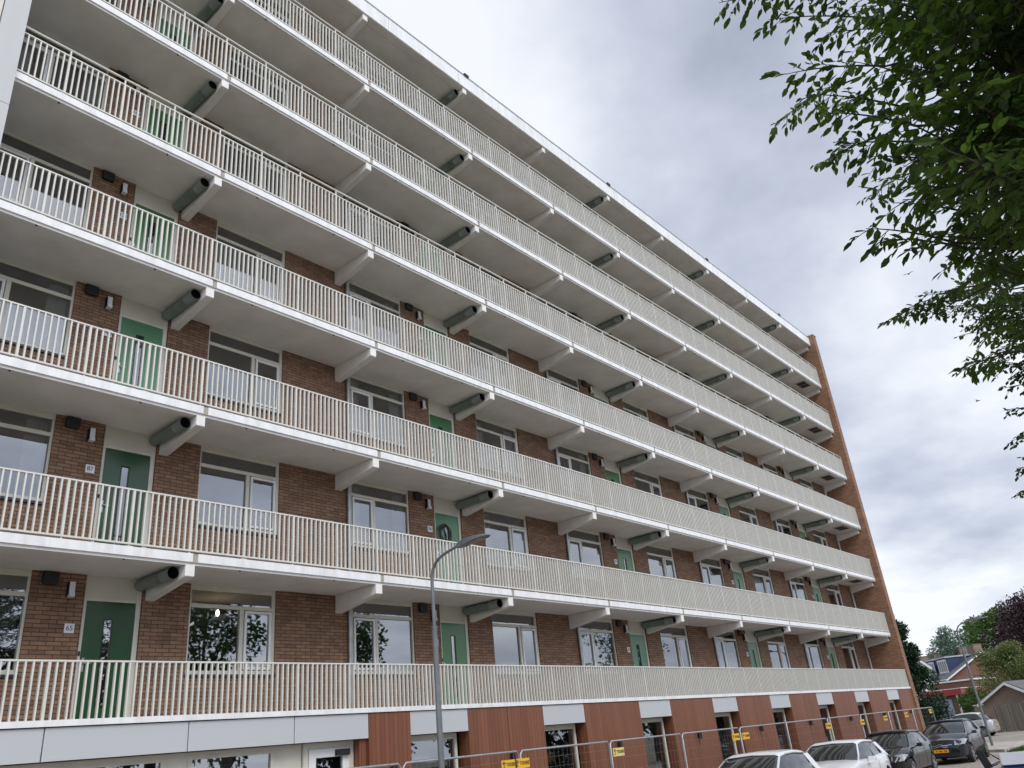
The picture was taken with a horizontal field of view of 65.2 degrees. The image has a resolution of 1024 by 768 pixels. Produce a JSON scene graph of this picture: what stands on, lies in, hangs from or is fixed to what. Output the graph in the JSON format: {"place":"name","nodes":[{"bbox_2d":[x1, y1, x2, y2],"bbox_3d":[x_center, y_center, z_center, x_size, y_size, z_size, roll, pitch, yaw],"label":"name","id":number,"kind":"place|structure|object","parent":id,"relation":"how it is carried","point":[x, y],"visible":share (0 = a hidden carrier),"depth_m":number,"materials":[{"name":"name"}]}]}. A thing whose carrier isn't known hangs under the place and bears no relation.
{"place":"outdoors","nodes":[
{"label":"outdoors","id":0,"kind":"place"},
{"bbox_2d":[367,0,1023,656],"label":"sky","id":1,"kind":"structure","parent":0,"point":[670,107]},
{"bbox_2d":[917,657,931,699],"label":"gabled house","id":2,"kind":"structure","parent":0,"point":[924,664],"depth_m":81.06,"materials":[{"name":"grey tile"}]},
{"bbox_2d":[918,686,986,719],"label":"garage","id":3,"kind":"structure","parent":0,"point":[951,694],"depth_m":72.26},
{"bbox_2d":[939,699,955,719],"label":"garage door","id":4,"kind":"structure","parent":3,"relation":"in","point":[950,703],"depth_m":72.35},
{"bbox_2d":[936,735,1023,767],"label":"road","id":5,"kind":"structure","parent":0,"point":[962,762],"depth_m":30.56,"materials":[{"name":"asphalt"}]},
{"bbox_2d":[719,749,820,767],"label":"parked car","id":6,"kind":"object","parent":5,"relation":"on","point":[789,758],"visible":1,"depth_m":17.30,"materials":[{"name":"white paint"}]},
{"bbox_2d":[806,739,891,767],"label":"parked car","id":7,"kind":"object","parent":5,"relation":"on","point":[858,753],"visible":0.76,"depth_m":21.33,"materials":[{"name":"white paint"}]},
{"bbox_2d":[865,729,937,767],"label":"parked car","id":8,"kind":"object","parent":5,"relation":"on","point":[909,748],"visible":0.62,"depth_m":25.98,"materials":[{"name":"black paint"}]},
{"bbox_2d":[923,718,989,761],"bbox_3d":[17.425,14.095,31.726,2.170,1.511,4.392,-23,-29,33],"label":"parked car","id":9,"kind":"object","parent":5,"relation":"on","point":[956,738],"visible":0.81,"depth_m":30.70,"materials":[{"name":"paint"}]},
{"bbox_2d":[987,740,1023,752],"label":"lamp island","id":10,"kind":"structure","parent":5,"relation":"on","point":[1004,746],"depth_m":36.21,"materials":[{"name":"concrete"}]},
{"bbox_2d":[956,616,993,745],"bbox_3d":[22.756,14.082,38.196,1.620,5.665,0.226,-24,-30,35],"label":"street lamp","id":11,"kind":"object","parent":10,"relation":"on","point":[976,694],"visible":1,"depth_m":38.56,"materials":[{"name":"metal"}]},
{"bbox_2d":[992,701,1023,731],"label":"wooden fence","id":12,"kind":"object","parent":5,"relation":"on","point":[1010,716],"visible":1,"depth_m":53.62,"materials":[{"name":"wood"}]},
{"bbox_2d":[1006,745,1023,751],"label":"grass tufts","id":13,"kind":"object","parent":5,"relation":"on","point":[1020,748],"visible":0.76,"depth_m":33.22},
{"bbox_2d":[985,731,1023,742],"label":"side road","id":14,"kind":"structure","parent":0,"point":[999,736],"depth_m":48.10,"materials":[{"name":"concrete"}]},
{"bbox_2d":[950,712,1000,736],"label":"parked car","id":15,"kind":"object","parent":14,"relation":"on","point":[992,723],"visible":0.3,"depth_m":50.23,"materials":[{"name":"silver metal"}]},
{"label":"pavement","id":16,"kind":"structure","parent":0,"visible":0},
{"bbox_2d":[351,763,401,767],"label":"construction fence","id":17,"kind":"object","parent":16,"relation":"on","point":[383,765],"visible":1,"depth_m":14.25,"materials":[{"name":"metal"}]},
{"bbox_2d":[430,534,490,767],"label":"street lamp","id":18,"kind":"object","parent":16,"relation":"on","point":[467,541],"visible":1,"depth_m":14.96,"materials":[{"name":"metal"}]},
{"bbox_2d":[402,750,519,767],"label":"construction fence","id":19,"kind":"object","parent":16,"relation":"on","point":[456,757],"visible":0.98,"depth_m":15.75,"materials":[{"name":"metal"}]},
{"bbox_2d":[501,759,515,767],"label":"fence sign","id":20,"kind":"object","parent":19,"relation":"attached to","point":[508,763],"visible":1,"depth_m":16.57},
{"bbox_2d":[0,0,925,767],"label":"apartment building","id":21,"kind":"structure","parent":16,"relation":"on","point":[322,322],"depth_m":19.87,"materials":[{"name":"brown brick"}]},
{"bbox_2d":[0,568,31,677],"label":"window","id":22,"kind":"structure","parent":21,"relation":"in","point":[9,606],"depth_m":12.94,"materials":[{"name":"white glass"}]},
{"bbox_2d":[0,403,55,504],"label":"window","id":23,"kind":"structure","parent":21,"relation":"in","point":[35,432],"depth_m":14.01,"materials":[{"name":"white glass"}]},
{"bbox_2d":[0,257,76,358],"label":"window","id":24,"kind":"structure","parent":21,"relation":"in","point":[57,298],"depth_m":15.05,"materials":[{"name":"white glass"}]},
{"bbox_2d":[0,128,93,227],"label":"window","id":25,"kind":"structure","parent":21,"relation":"in","point":[4,147],"depth_m":15.90,"materials":[{"name":"white glass"}]},
{"bbox_2d":[17,24,108,109],"bbox_3d":[-9.564,-6.400,16.870,0.264,1.938,1.900,-24,-30,35],"label":"window","id":26,"kind":"structure","parent":21,"relation":"in","point":[29,49],"depth_m":17.11,"materials":[{"name":"white glass"}]},
{"bbox_2d":[0,754,165,767],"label":"ground floor window","id":27,"kind":"structure","parent":21,"relation":"in","point":[161,759],"depth_m":11.86,"materials":[{"name":"white glass"}]},
{"bbox_2d":[184,584,275,677],"bbox_3d":[-5.431,4.811,15.580,0.135,1.688,1.900,-24,-30,35],"label":"window","id":28,"kind":"structure","parent":21,"relation":"in","point":[243,611],"depth_m":15.77,"materials":[{"name":"white glass"}]},
{"bbox_2d":[187,746,274,767],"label":"ground floor window","id":29,"kind":"structure","parent":21,"relation":"in","point":[270,750],"depth_m":13.38,"materials":[{"name":"white glass"}]},
{"bbox_2d":[195,446,278,537],"bbox_3d":[-5.692,2.274,16.736,0.135,1.688,1.900,-24,-30,35],"label":"window","id":30,"kind":"structure","parent":21,"relation":"in","point":[249,477],"depth_m":16.95,"materials":[{"name":"white glass"}]},
{"bbox_2d":[204,327,281,415],"bbox_3d":[-5.996,-0.243,17.925,0.251,1.688,1.900,-24,-30,35],"label":"window","id":31,"kind":"structure","parent":21,"relation":"in","point":[254,360],"depth_m":18.00,"materials":[{"name":"white glass"}]},
{"bbox_2d":[213,222,284,303],"bbox_3d":[-6.257,-2.780,19.081,0.251,1.688,1.900,-24,-30,35],"label":"window","id":32,"kind":"structure","parent":21,"relation":"in","point":[281,263],"depth_m":19.17,"materials":[{"name":"white glass"}]},
{"bbox_2d":[223,129,287,199],"bbox_3d":[-6.518,-5.317,20.238,0.251,1.688,1.900,-24,-30,35],"label":"window","id":33,"kind":"structure","parent":21,"relation":"in","point":[224,167],"depth_m":20.46,"materials":[{"name":"grey glass"}]},
{"bbox_2d":[231,48,289,107],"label":"window","id":34,"kind":"structure","parent":21,"relation":"in","point":[232,50],"depth_m":21.66,"materials":[{"name":"grey glass"}]},
{"bbox_2d":[255,0,291,26],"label":"window","id":35,"kind":"structure","parent":21,"relation":"in","point":[255,0],"depth_m":23.15,"materials":[{"name":"grey glass"}]},
{"bbox_2d":[301,740,353,767],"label":"entrance door","id":36,"kind":"structure","parent":21,"relation":"in","point":[344,749],"depth_m":14.68,"materials":[{"name":"white"}]},
{"bbox_2d":[346,50,389,92],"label":"window","id":37,"kind":"structure","parent":21,"relation":"in","point":[346,50],"depth_m":25.32,"materials":[{"name":"grey glass"}]},
{"bbox_2d":[347,120,392,168],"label":"window","id":38,"kind":"structure","parent":21,"relation":"in","point":[349,120],"depth_m":24.12,"materials":[{"name":"grey glass"}]},
{"bbox_2d":[348,195,396,254],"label":"window","id":39,"kind":"structure","parent":21,"relation":"in","point":[395,224],"depth_m":23.13,"materials":[{"name":"grey glass"}]},
{"bbox_2d":[349,279,400,348],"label":"window","id":40,"kind":"structure","parent":21,"relation":"in","point":[352,292],"depth_m":21.94,"materials":[{"name":"white glass"}]},
{"bbox_2d":[350,374,407,449],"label":"window","id":41,"kind":"structure","parent":21,"relation":"in","point":[393,401],"depth_m":20.69,"materials":[{"name":"white glass"}]},
{"bbox_2d":[351,480,411,555],"bbox_3d":[-3.236,3.388,19.432,0.264,1.938,1.900,-24,-30,35],"label":"window","id":42,"kind":"structure","parent":21,"relation":"in","point":[396,502],"depth_m":19.49,"materials":[{"name":"white glass"}]},
{"bbox_2d":[352,599,416,676],"bbox_3d":[-2.940,5.791,18.291,0.138,1.688,1.900,-24,-30,35],"label":"window","id":43,"kind":"structure","parent":21,"relation":"in","point":[380,654],"depth_m":18.34,"materials":[{"name":"white glass"}]},
{"bbox_2d":[411,733,457,767],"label":"ground floor window","id":44,"kind":"structure","parent":21,"relation":"in","point":[453,736],"depth_m":16.88,"materials":[{"name":"white glass"}]},
{"bbox_2d":[438,523,451,543],"bbox_3d":[-1.741,3.904,20.885,0.046,0.550,0.478,-24,-30,35],"label":"wreath","id":45,"kind":"object","parent":21,"relation":"attached to","point":[440,531],"depth_m":20.91,"materials":[{"name":"green plant"}]},
{"bbox_2d":[452,123,487,158],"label":"window","id":46,"kind":"structure","parent":21,"relation":"in","point":[452,123],"depth_m":28.78,"materials":[{"name":"grey glass"}]},
{"bbox_2d":[457,187,494,228],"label":"window","id":47,"kind":"structure","parent":21,"relation":"in","point":[457,187],"depth_m":27.67,"materials":[{"name":"grey glass"}]},
{"bbox_2d":[463,256,502,306],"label":"window","id":48,"kind":"structure","parent":21,"relation":"in","point":[463,256],"depth_m":26.46,"materials":[{"name":"grey glass"}]},
{"bbox_2d":[469,332,511,391],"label":"window","id":49,"kind":"structure","parent":21,"relation":"in","point":[472,335],"depth_m":25.36,"materials":[{"name":"white glass"}]},
{"bbox_2d":[476,415,522,479],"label":"window","id":50,"kind":"structure","parent":21,"relation":"in","point":[506,440],"depth_m":24.20,"materials":[{"name":"white glass"}]},
{"bbox_2d":[483,508,529,572],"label":"window","id":51,"kind":"structure","parent":21,"relation":"in","point":[514,530],"depth_m":23.08,"materials":[{"name":"white glass"}]},
{"bbox_2d":[492,610,539,675],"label":"window","id":52,"kind":"structure","parent":21,"relation":"in","point":[520,628],"depth_m":21.87,"materials":[{"name":"white glass"}]},
{"bbox_2d":[539,297,569,337],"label":"window","id":53,"kind":"structure","parent":21,"relation":"in","point":[540,297],"depth_m":29.37,"materials":[{"name":"grey glass"}]},
{"bbox_2d":[544,724,579,767],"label":"ground floor window","id":54,"kind":"structure","parent":21,"relation":"in","point":[565,726],"depth_m":19.85,"materials":[{"name":"white glass"}]},
{"bbox_2d":[548,368,579,410],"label":"window","id":55,"kind":"structure","parent":21,"relation":"in","point":[553,379],"depth_m":28.05,"materials":[{"name":"white glass"}]},
{"bbox_2d":[558,445,594,498],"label":"window","id":56,"kind":"structure","parent":21,"relation":"in","point":[580,459],"depth_m":27.07,"materials":[{"name":"white glass"}]},
{"bbox_2d":[569,528,606,583],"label":"window","id":57,"kind":"structure","parent":21,"relation":"in","point":[571,539],"depth_m":25.69,"materials":[{"name":"white glass"}]},
{"bbox_2d":[580,619,617,675],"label":"window","id":58,"kind":"structure","parent":21,"relation":"in","point":[593,656],"depth_m":24.46,"materials":[{"name":"clear glass"}]},
{"bbox_2d":[622,399,648,420],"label":"window","id":59,"kind":"structure","parent":21,"relation":"in","point":[639,414],"depth_m":31.47,"materials":[{"name":"grey glass"}]},
{"bbox_2d":[633,469,661,496],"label":"window","id":60,"kind":"structure","parent":21,"relation":"in","point":[651,485],"depth_m":30.27,"materials":[{"name":"white glass"}]},
{"bbox_2d":[641,717,669,767],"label":"ground floor window","id":61,"kind":"structure","parent":21,"relation":"in","point":[659,719],"depth_m":22.84,"materials":[{"name":"white glass"}]},
{"bbox_2d":[647,544,676,578],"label":"window","id":62,"kind":"structure","parent":21,"relation":"in","point":[653,571],"depth_m":29.04,"materials":[{"name":"white glass"}]},
{"bbox_2d":[660,625,692,666],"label":"window","id":63,"kind":"structure","parent":21,"relation":"in","point":[677,637],"depth_m":28.00,"materials":[{"name":"white glass"}]},
{"bbox_2d":[676,424,695,440],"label":"window","id":64,"kind":"structure","parent":21,"relation":"in","point":[687,435],"depth_m":34.28,"materials":[{"name":"grey glass"}]},
{"bbox_2d":[688,488,709,510],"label":"window","id":65,"kind":"structure","parent":21,"relation":"in","point":[694,498],"depth_m":33.05,"materials":[{"name":"white glass"}]},
{"bbox_2d":[701,557,724,586],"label":"window","id":66,"kind":"structure","parent":21,"relation":"in","point":[706,566],"depth_m":31.86,"materials":[{"name":"white glass"}]},
{"bbox_2d":[715,712,737,754],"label":"ground floor window","id":67,"kind":"structure","parent":21,"relation":"in","point":[725,713],"depth_m":25.89,"materials":[{"name":"white glass"}]},
{"bbox_2d":[716,630,741,667],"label":"window","id":68,"kind":"structure","parent":21,"relation":"in","point":[727,659],"depth_m":30.58,"materials":[{"name":"white glass"}]},
{"bbox_2d":[725,445,743,460],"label":"window","id":69,"kind":"structure","parent":21,"relation":"in","point":[740,458],"depth_m":37.47,"materials":[{"name":"white plastic"}]},
{"bbox_2d":[738,504,758,525],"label":"window","id":70,"kind":"structure","parent":21,"relation":"in","point":[750,516],"depth_m":36.32,"materials":[{"name":"white plastic"}]},
{"bbox_2d":[753,567,773,594],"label":"window","id":71,"kind":"structure","parent":21,"relation":"in","point":[757,581],"depth_m":35.02,"materials":[{"name":"white glass"}]},
{"bbox_2d":[764,462,777,475],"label":"window","id":72,"kind":"structure","parent":21,"relation":"in","point":[766,463],"depth_m":40.32,"materials":[{"name":"white plastic"}]},
{"bbox_2d":[767,634,790,667],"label":"window","id":73,"kind":"structure","parent":21,"relation":"in","point":[779,644],"depth_m":33.97,"materials":[{"name":"white plastic"}]},
{"bbox_2d":[772,708,789,747],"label":"ground floor window","id":74,"kind":"structure","parent":21,"relation":"in","point":[779,709],"depth_m":28.98,"materials":[{"name":"white plastic"}]},
{"bbox_2d":[777,518,792,535],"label":"window","id":75,"kind":"structure","parent":21,"relation":"in","point":[783,519],"depth_m":39.23,"materials":[{"name":"white plastic"}]},
{"bbox_2d":[791,576,807,599],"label":"window","id":76,"kind":"structure","parent":21,"relation":"in","point":[798,583],"depth_m":38.13,"materials":[{"name":"white glass"}]},
{"bbox_2d":[799,477,813,490],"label":"window","id":77,"kind":"structure","parent":21,"relation":"in","point":[801,478],"depth_m":43.57,"materials":[{"name":"white glass"}]},
{"bbox_2d":[805,639,823,667],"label":"window","id":78,"kind":"structure","parent":21,"relation":"in","point":[812,652],"depth_m":36.77,"materials":[{"name":"white glass"}]},
{"bbox_2d":[813,529,827,546],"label":"window","id":79,"kind":"structure","parent":21,"relation":"in","point":[821,538],"depth_m":42.39,"materials":[{"name":"white glass"}]},
{"bbox_2d":[819,705,834,740],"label":"ground floor window","id":80,"kind":"structure","parent":21,"relation":"in","point":[820,706],"depth_m":31.90,"materials":[{"name":"white plastic"}]},
{"bbox_2d":[827,583,842,605],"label":"window","id":81,"kind":"structure","parent":21,"relation":"in","point":[834,591],"depth_m":41.25,"materials":[{"name":"white glass"}]},
{"bbox_2d":[841,642,859,668],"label":"window","id":82,"kind":"structure","parent":21,"relation":"in","point":[850,649],"depth_m":40.09,"materials":[{"name":"white glass"}]},
{"bbox_2d":[857,702,870,733],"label":"ground floor window","id":83,"kind":"structure","parent":21,"relation":"in","point":[859,703],"depth_m":34.93,"materials":[{"name":"white plastic"}]},
{"bbox_2d":[889,700,900,729],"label":"ground floor window","id":84,"kind":"structure","parent":21,"relation":"in","point":[890,701],"depth_m":37.95,"materials":[{"name":"white plastic"}]},
{"bbox_2d":[519,741,611,767],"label":"construction fence","id":85,"kind":"object","parent":16,"relation":"on","point":[561,746],"visible":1,"depth_m":18.18,"materials":[{"name":"metal"}]},
{"bbox_2d":[515,758,529,767],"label":"fence sign","id":86,"kind":"object","parent":85,"relation":"attached to","point":[523,763],"visible":1,"depth_m":16.87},
{"bbox_2d":[609,733,686,767],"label":"construction fence","id":87,"kind":"object","parent":16,"relation":"on","point":[652,737],"visible":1,"depth_m":20.57,"materials":[{"name":"metal"}]},
{"bbox_2d":[613,747,624,756],"bbox_3d":[2.591,8.925,19.442,0.012,0.184,0.470,-24,-30,35],"label":"fence sign","id":88,"kind":"object","parent":87,"relation":"attached to","point":[618,751],"visible":1,"depth_m":19.43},
{"bbox_2d":[682,727,743,767],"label":"construction fence","id":89,"kind":"object","parent":16,"relation":"on","point":[723,729],"visible":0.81,"depth_m":22.71,"materials":[{"name":"metal"}]},
{"bbox_2d":[732,733,739,740],"bbox_3d":[6.677,10.523,23.889,0.012,0.184,0.470,-24,-30,35],"label":"fence sign","id":90,"kind":"object","parent":89,"relation":"attached to","point":[736,736],"visible":1,"depth_m":23.89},
{"bbox_2d":[739,722,790,752],"bbox_3d":[8.041,11.688,25.066,0.700,1.921,3.556,-24,-30,35],"label":"construction fence","id":91,"kind":"object","parent":16,"relation":"on","point":[762,725],"visible":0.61,"depth_m":25.40,"materials":[{"name":"metal"}]},
{"bbox_2d":[786,718,831,748],"bbox_3d":[10.364,12.600,27.591,0.700,1.921,3.756,-24,-30,35],"label":"construction fence","id":92,"kind":"object","parent":16,"relation":"on","point":[807,730],"visible":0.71,"depth_m":27.69,"materials":[{"name":"metal"}]},
{"bbox_2d":[827,714,865,740],"bbox_3d":[12.702,13.518,30.134,0.700,1.921,3.606,-24,-30,35],"label":"construction fence","id":93,"kind":"object","parent":16,"relation":"on","point":[845,726],"visible":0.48,"depth_m":30.39,"materials":[{"name":"metal"}]},
{"bbox_2d":[860,711,892,736],"bbox_3d":[14.976,14.411,32.606,0.700,1.921,3.556,-24,-30,35],"label":"construction fence","id":94,"kind":"object","parent":16,"relation":"on","point":[877,718],"visible":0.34,"depth_m":33.04,"materials":[{"name":"metal"}]},
{"bbox_2d":[888,709,917,729],"bbox_3d":[17.233,15.297,35.060,0.700,1.921,3.556,-24,-30,35],"label":"construction fence","id":95,"kind":"object","parent":16,"relation":"on","point":[902,717],"visible":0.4,"depth_m":35.49,"materials":[{"name":"metal"}]},
{"bbox_2d":[912,707,935,731],"bbox_3d":[19.441,16.165,37.461,0.700,1.921,3.406,-24,-30,35],"label":"construction fence","id":96,"kind":"object","parent":16,"relation":"on","point":[923,716],"visible":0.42,"depth_m":37.51,"materials":[{"name":"metal"}]},
{"bbox_2d":[977,680,1023,731],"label":"shed","id":97,"kind":"structure","parent":16,"relation":"on","point":[1005,692],"depth_m":55.09,"materials":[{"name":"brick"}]},
{"label":"ground","id":98,"kind":"structure","parent":0,"visible":0},
{"bbox_2d":[894,615,955,726],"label":"evergreen tree","id":99,"kind":"object","parent":98,"relation":"on","point":[920,674],"visible":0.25,"depth_m":46.31,"materials":[{"name":"green plant"}]},
{"bbox_2d":[925,625,988,658],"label":"broadleaf tree","id":100,"kind":"object","parent":98,"relation":"on","point":[947,643],"visible":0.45,"depth_m":95.92,"materials":[{"name":"green plant"}]},
{"bbox_2d":[931,677,992,690],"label":"brick extension","id":101,"kind":"object","parent":98,"relation":"on","point":[954,684],"visible":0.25,"depth_m":79.18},
{"bbox_2d":[919,644,1009,682],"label":"row house","id":102,"kind":"structure","parent":98,"relation":"on","point":[949,668],"depth_m":90.56,"materials":[{"name":"brick"}]},
{"bbox_2d":[961,694,977,712],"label":"garden shrub","id":103,"kind":"object","parent":98,"relation":"on","point":[969,704],"visible":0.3,"depth_m":61.42,"materials":[{"name":"green plant"}]},
{"bbox_2d":[955,686,984,709],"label":"garden shrub","id":104,"kind":"object","parent":98,"relation":"on","point":[961,698],"visible":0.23,"depth_m":69.86,"materials":[{"name":"green plant"}]},
{"bbox_2d":[973,704,985,712],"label":"garden wall","id":105,"kind":"structure","parent":98,"relation":"on","point":[976,708],"depth_m":58.31,"materials":[{"name":"brick"}]},
{"bbox_2d":[952,605,1022,660],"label":"broadleaf tree","id":106,"kind":"object","parent":98,"relation":"on","point":[989,622],"visible":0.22,"depth_m":112.39,"materials":[{"name":"green plant"}]},
{"bbox_2d":[969,639,1023,698],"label":"garden shrub","id":107,"kind":"object","parent":98,"relation":"on","point":[997,657],"visible":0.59,"depth_m":66.82,"materials":[{"name":"green plant"}]},
{"bbox_2d":[977,586,1023,664],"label":"purple beech","id":108,"kind":"object","parent":98,"relation":"on","point":[1012,628],"visible":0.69,"depth_m":97.39,"materials":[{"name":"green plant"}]},
{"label":"footpath","id":109,"kind":"structure","parent":0,"visible":0},
{"bbox_2d":[714,0,1023,384],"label":"street tree","id":110,"kind":"object","parent":109,"relation":"on","point":[982,147],"visible":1,"depth_m":6.42,"materials":[{"name":"green plant"}]},
{"bbox_2d":[916,207,1023,498],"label":"street tree","id":111,"kind":"object","parent":109,"relation":"on","point":[988,322],"visible":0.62,"depth_m":11.97,"materials":[{"name":"green plant"}]},
{"bbox_2d":[975,749,1023,767],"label":"trailer","id":112,"kind":"object","parent":109,"relation":"on","point":[1011,759],"visible":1,"depth_m":12.79,"materials":[{"name":"white paint"}]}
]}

